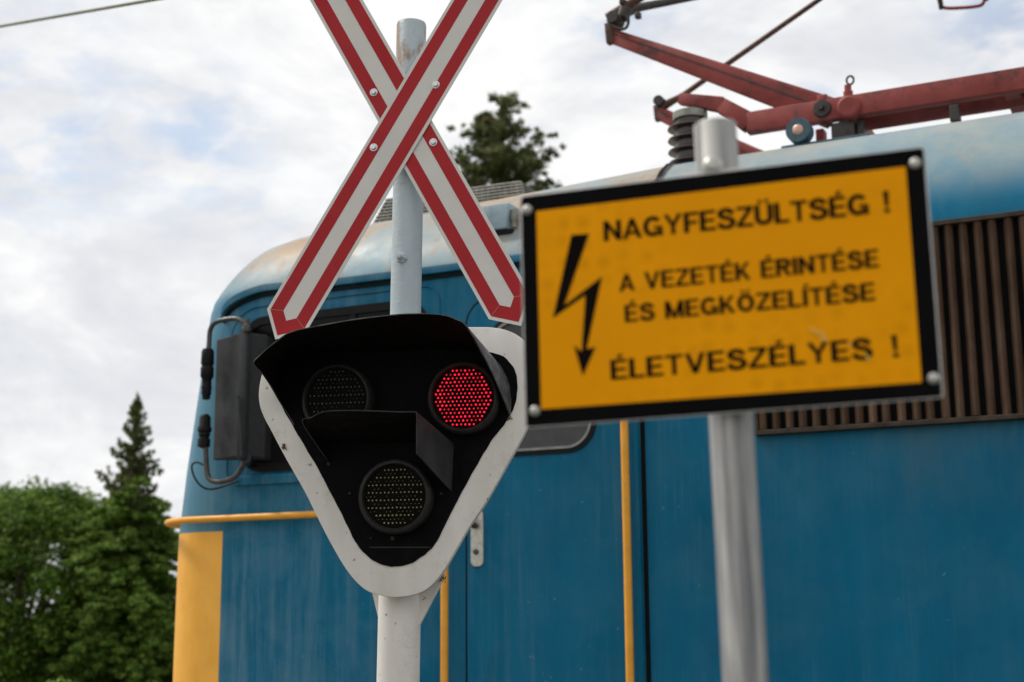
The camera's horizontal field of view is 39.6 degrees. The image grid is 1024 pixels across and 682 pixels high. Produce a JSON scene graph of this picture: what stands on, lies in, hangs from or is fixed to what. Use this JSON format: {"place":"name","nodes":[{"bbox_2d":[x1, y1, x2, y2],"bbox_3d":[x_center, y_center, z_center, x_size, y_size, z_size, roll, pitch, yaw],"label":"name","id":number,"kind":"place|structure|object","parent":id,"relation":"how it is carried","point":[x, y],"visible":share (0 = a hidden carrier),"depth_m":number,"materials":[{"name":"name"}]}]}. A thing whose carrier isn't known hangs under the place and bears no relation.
{"place":"outdoors","nodes":[
{"label":"outdoors","id":0,"kind":"place"},
{"bbox_2d":[0,0,158,27],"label":"overhead wire","id":1,"kind":"object","parent":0,"point":[81,12],"depth_m":10.90,"materials":[{"name":"black metal"}]},
{"bbox_2d":[0,0,1023,616],"label":"sky","id":2,"kind":"structure","parent":0,"point":[150,152],"materials":[{"name":"white"}]},
{"label":"road","id":3,"kind":"structure","parent":0,"visible":0},
{"bbox_2d":[253,0,527,681],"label":"crossing signal","id":4,"kind":"object","parent":3,"relation":"on","point":[399,432],"visible":0.99,"depth_m":4.27,"materials":[{"name":"white paint"}]},
{"bbox_2d":[520,117,943,681],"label":"warning sign","id":5,"kind":"object","parent":3,"relation":"on","point":[724,291],"visible":1,"depth_m":1.89,"materials":[{"name":"metal"}]},
{"label":"ground","id":6,"kind":"structure","parent":0,"visible":0},
{"bbox_2d":[0,475,108,681],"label":"broadleaf tree","id":7,"kind":"object","parent":6,"relation":"on","point":[30,532],"visible":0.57,"depth_m":23.60,"materials":[{"name":"green plant"}]},
{"bbox_2d":[47,676,70,681],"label":"leafy bush","id":8,"kind":"object","parent":6,"relation":"on","point":[60,678],"visible":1,"depth_m":12.50,"materials":[{"name":"green plant"}]},
{"bbox_2d":[36,391,178,681],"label":"conifer tree","id":9,"kind":"object","parent":6,"relation":"on","point":[122,633],"visible":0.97,"depth_m":23.34,"materials":[{"name":"green plant"}]},
{"bbox_2d":[446,90,567,190],"bbox_3d":[-0.204,1.104,26.163,4.762,12.125,4.832,-8,-13,34],"label":"conifer tree","id":10,"kind":"object","parent":6,"relation":"on","point":[502,161],"visible":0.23,"depth_m":26.78,"materials":[{"name":"green plant"}]},
{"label":"rail","id":11,"kind":"structure","parent":0,"visible":0},
{"bbox_2d":[165,0,1023,681],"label":"electric locomotive","id":12,"kind":"object","parent":11,"relation":"on","point":[891,540],"visible":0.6,"depth_m":6.81,"materials":[{"name":"blue paint"}]},
{"bbox_2d":[247,301,425,471],"bbox_3d":[-0.974,0.252,7.698,1.200,0.870,0.036,-6,-12,26],"label":"cab window","id":13,"kind":"structure","parent":12,"relation":"in","point":[261,325],"depth_m":7.77,"materials":[{"name":"black glass"}]},
{"bbox_2d":[466,301,625,681],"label":"cab door","id":14,"kind":"structure","parent":12,"relation":"in","point":[545,568],"depth_m":6.95,"materials":[{"name":"blue paint"}]}
]}

